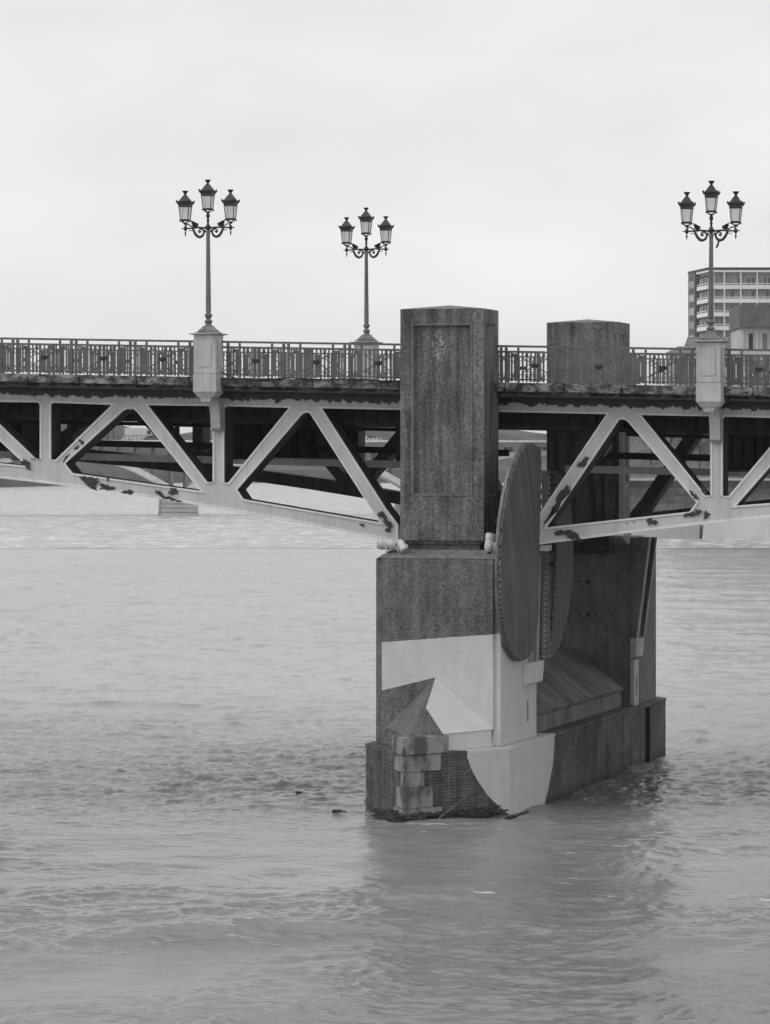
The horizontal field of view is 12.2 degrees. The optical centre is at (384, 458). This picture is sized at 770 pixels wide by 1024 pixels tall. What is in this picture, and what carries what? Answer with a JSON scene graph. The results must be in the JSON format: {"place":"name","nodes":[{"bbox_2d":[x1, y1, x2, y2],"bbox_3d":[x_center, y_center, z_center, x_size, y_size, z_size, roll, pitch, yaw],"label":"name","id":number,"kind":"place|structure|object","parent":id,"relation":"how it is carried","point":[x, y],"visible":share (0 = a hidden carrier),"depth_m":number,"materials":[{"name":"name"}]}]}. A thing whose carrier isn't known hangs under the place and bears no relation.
{"place":"outdoors","nodes":[
{"label":"outdoors","id":0,"kind":"place"},
{"bbox_2d":[0,419,546,486],"bbox_3d":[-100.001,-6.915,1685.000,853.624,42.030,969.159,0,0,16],"label":"bank","id":1,"kind":"structure","parent":0,"point":[108,470],"depth_m":1950.66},
{"bbox_2d":[0,548,769,1023],"bbox_3d":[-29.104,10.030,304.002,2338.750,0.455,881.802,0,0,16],"label":"river water","id":2,"kind":"structure","parent":0,"point":[180,728],"depth_m":96.32,"materials":[{"name":"grey liquid"}]},
{"bbox_2d":[332,809,346,812],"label":"drift log","id":3,"kind":"object","parent":2,"relation":"in","point":[337,810],"visible":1,"depth_m":101.82,"materials":[{"name":"black wood"}]},
{"bbox_2d":[364,790,367,816],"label":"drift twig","id":4,"kind":"object","parent":2,"relation":"in","point":[365,801],"visible":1,"depth_m":101.30,"materials":[{"name":"grey wood"}]},
{"bbox_2d":[370,805,508,822],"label":"driftwood pile","id":5,"kind":"object","parent":2,"relation":"on","point":[383,813],"visible":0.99,"depth_m":99.66,"materials":[{"name":"black wood"}]},
{"bbox_2d":[365,518,665,814],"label":"bridge pier","id":6,"kind":"structure","parent":2,"relation":"in","point":[472,712],"depth_m":102.59,"materials":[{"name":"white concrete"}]},
{"bbox_2d":[0,373,769,550],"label":"truss bridge","id":7,"kind":"structure","parent":6,"relation":"on","point":[327,424],"depth_m":106.98,"materials":[{"name":"paint"}]},
{"bbox_2d":[0,337,193,376],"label":"railing","id":8,"kind":"object","parent":7,"relation":"on","point":[79,367],"visible":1,"depth_m":107.29,"materials":[{"name":"grey metal"}]},
{"bbox_2d":[0,343,353,378],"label":"railing","id":9,"kind":"object","parent":7,"relation":"on","point":[224,352],"visible":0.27,"depth_m":123.92,"materials":[{"name":"grey metal"}]},
{"bbox_2d":[188,333,227,430],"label":"lamp pedestal","id":10,"kind":"object","parent":7,"relation":"attached to","point":[208,365],"visible":1,"depth_m":105.80,"materials":[{"name":"paint"}]},
{"bbox_2d":[176,179,239,332],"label":"street lamp","id":11,"kind":"object","parent":10,"relation":"on","point":[208,192],"visible":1,"depth_m":106.03,"materials":[{"name":"black metal"}]},
{"bbox_2d":[221,371,399,381],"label":"cable","id":12,"kind":"object","parent":7,"relation":"attached to","point":[313,378],"visible":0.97,"depth_m":105.20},
{"bbox_2d":[222,341,399,379],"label":"railing","id":13,"kind":"object","parent":7,"relation":"on","point":[230,369],"visible":0.94,"depth_m":105.41,"materials":[{"name":"grey metal"}]},
{"bbox_2d":[350,341,382,379],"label":"lamp pedestal","id":14,"kind":"object","parent":7,"relation":"on","point":[367,346],"visible":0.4,"depth_m":121.69,"materials":[{"name":"paint"}]},
{"bbox_2d":[338,207,393,340],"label":"street lamp","id":15,"kind":"object","parent":14,"relation":"on","point":[346,227],"visible":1,"depth_m":122.00,"materials":[{"name":"metal"}]},
{"bbox_2d":[376,349,544,382],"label":"railing","id":16,"kind":"object","parent":7,"relation":"on","point":[537,369],"visible":0.16,"depth_m":120.54,"materials":[{"name":"grey metal"}]},
{"bbox_2d":[497,345,696,385],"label":"railing","id":17,"kind":"object","parent":7,"relation":"on","point":[580,375],"visible":1,"depth_m":103.05,"materials":[{"name":"grey metal"}]},
{"bbox_2d":[618,352,769,386],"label":"railing","id":18,"kind":"object","parent":7,"relation":"on","point":[752,363],"visible":0.27,"depth_m":118.98,"materials":[{"name":"grey metal"}]},
{"bbox_2d":[692,340,728,441],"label":"lamp pedestal","id":19,"kind":"object","parent":7,"relation":"on","point":[710,373],"visible":1,"depth_m":101.65,"materials":[{"name":"paint"}]},
{"bbox_2d":[677,181,744,339],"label":"street lamp","id":20,"kind":"object","parent":19,"relation":"on","point":[711,193],"visible":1,"depth_m":101.88,"materials":[{"name":"metal"}]},
{"bbox_2d":[725,348,769,386],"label":"railing","id":21,"kind":"object","parent":7,"relation":"on","point":[740,378],"visible":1,"depth_m":101.88,"materials":[{"name":"grey metal"}]},
{"bbox_2d":[377,537,399,554],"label":"floodlight","id":22,"kind":"object","parent":6,"relation":"on","point":[384,543],"visible":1,"depth_m":102.86,"materials":[{"name":"white metal"}]},
{"bbox_2d":[397,539,408,553],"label":"floodlight","id":23,"kind":"object","parent":6,"relation":"on","point":[402,546],"visible":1,"depth_m":102.80,"materials":[{"name":"white metal"}]},
{"bbox_2d":[400,305,497,549],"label":"stone pylon","id":24,"kind":"object","parent":6,"relation":"on","point":[448,432],"visible":0.93,"depth_m":102.91,"materials":[{"name":"stone"}]},
{"bbox_2d":[484,532,495,553],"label":"floodlight","id":25,"kind":"object","parent":6,"relation":"on","point":[490,539],"visible":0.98,"depth_m":102.08,"materials":[{"name":"white metal"}]},
{"bbox_2d":[494,443,541,660],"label":"corrugated disc","id":26,"kind":"object","parent":6,"relation":"attached to","point":[516,563],"visible":1,"depth_m":102.27,"materials":[{"name":"grey metal"}]},
{"bbox_2d":[542,470,573,657],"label":"corrugated disc","id":27,"kind":"object","parent":6,"relation":"attached to","point":[553,630],"visible":0.73,"depth_m":106.04,"materials":[{"name":"grey metal"}]},
{"bbox_2d":[547,319,629,525],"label":"stone pylon","id":28,"kind":"object","parent":6,"relation":"on","point":[598,497],"visible":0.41,"depth_m":120.15,"materials":[{"name":"stone"}]},
{"bbox_2d":[504,810,528,819],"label":"drift log","id":29,"kind":"object","parent":2,"relation":"on","point":[508,817],"visible":0.96,"depth_m":99.91,"materials":[{"name":"black wood"}]},
{"bbox_2d":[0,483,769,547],"bbox_3d":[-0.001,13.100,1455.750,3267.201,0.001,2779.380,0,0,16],"label":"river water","id":30,"kind":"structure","parent":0,"point":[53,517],"depth_m":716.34,"materials":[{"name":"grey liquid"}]},
{"bbox_2d":[0,435,546,515],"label":"arch bridge","id":31,"kind":"structure","parent":30,"relation":"in","point":[169,508],"depth_m":827.22,"materials":[{"name":"stone"}]},
{"bbox_2d":[121,425,130,439],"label":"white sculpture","id":32,"kind":"object","parent":31,"relation":"on","point":[128,432],"visible":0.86,"depth_m":823.34,"materials":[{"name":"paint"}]},
{"bbox_2d":[125,428,150,439],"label":"box van","id":33,"kind":"object","parent":31,"relation":"on","point":[140,431],"visible":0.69,"depth_m":826.77,"materials":[{"name":"paint"}]},
{"bbox_2d":[143,436,158,439],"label":"parked car","id":34,"kind":"object","parent":31,"relation":"on","point":[150,438],"visible":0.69,"depth_m":825.28,"materials":[{"name":"grey paint"}]},
{"bbox_2d":[365,436,381,439],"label":"parked car","id":35,"kind":"object","parent":31,"relation":"on","point":[373,438],"visible":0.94,"depth_m":831.55,"materials":[{"name":"paint"}]},
{"bbox_2d":[0,0,769,433],"label":"sky","id":36,"kind":"structure","parent":0,"point":[531,162],"materials":[{"name":"white"}]},
{"bbox_2d":[623,434,769,534],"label":"bank","id":37,"kind":"structure","parent":0,"point":[636,446],"depth_m":622.75,"materials":[{"name":"brick"}]},
{"bbox_2d":[636,437,651,464],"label":"bank tree","id":38,"kind":"object","parent":37,"relation":"on","point":[646,450],"visible":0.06,"depth_m":621.95,"materials":[{"name":"grey plant"}]},
{"bbox_2d":[666,346,695,433],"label":"building","id":39,"kind":"structure","parent":37,"relation":"on","point":[677,351],"depth_m":640.00,"materials":[{"name":"grey concrete"}]},
{"bbox_2d":[630,478,769,512],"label":"quay wall","id":40,"kind":"structure","parent":37,"relation":"on","point":[639,486],"depth_m":603.50,"materials":[{"name":"concrete"}]},
{"bbox_2d":[631,518,769,538],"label":"quay ramp","id":41,"kind":"structure","parent":37,"relation":"on","point":[753,529],"depth_m":586.23,"materials":[{"name":"concrete"}]},
{"bbox_2d":[695,438,709,467],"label":"bank tree","id":42,"kind":"object","parent":37,"relation":"on","point":[699,446],"visible":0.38,"depth_m":617.90,"materials":[{"name":"grey plant"}]},
{"bbox_2d":[685,333,725,345],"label":"house","id":43,"kind":"structure","parent":37,"relation":"on","point":[689,340],"depth_m":658.53,"materials":[{"name":"grey concrete"}]},
{"bbox_2d":[725,335,730,386],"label":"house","id":44,"kind":"structure","parent":37,"relation":"on","point":[728,345],"depth_m":625.56,"materials":[{"name":"grey concrete"}]},
{"bbox_2d":[688,267,769,338],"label":"apartment building","id":45,"kind":"structure","parent":37,"relation":"on","point":[733,287],"depth_m":736.60,"materials":[{"name":"grey concrete"}]},
{"bbox_2d":[689,281,693,288],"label":"bay window","id":46,"kind":"structure","parent":45,"relation":"in","point":[691,284],"depth_m":747.44,"materials":[{"name":"grey glass"}]},
{"bbox_2d":[689,295,693,301],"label":"bay window","id":47,"kind":"structure","parent":45,"relation":"in","point":[691,297],"depth_m":747.44,"materials":[{"name":"grey glass"}]},
{"bbox_2d":[689,308,693,315],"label":"bay window","id":48,"kind":"structure","parent":45,"relation":"in","point":[691,311],"depth_m":747.44,"materials":[{"name":"grey glass"}]},
{"bbox_2d":[689,322,693,328],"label":"bay window","id":49,"kind":"structure","parent":45,"relation":"in","point":[691,324],"depth_m":747.44,"materials":[{"name":"grey glass"}]},
{"bbox_2d":[729,305,769,386],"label":"concrete building","id":50,"kind":"structure","parent":37,"relation":"on","point":[749,326],"depth_m":601.05,"materials":[{"name":"concrete"}]},
{"bbox_2d":[749,334,752,348],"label":"window","id":51,"kind":"structure","parent":50,"relation":"in","point":[750,335],"depth_m":601.03,"materials":[{"name":"glass"}]},
{"bbox_2d":[763,334,766,348],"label":"window","id":52,"kind":"structure","parent":50,"relation":"in","point":[764,335],"depth_m":601.03,"materials":[{"name":"grey glass"}]}
]}

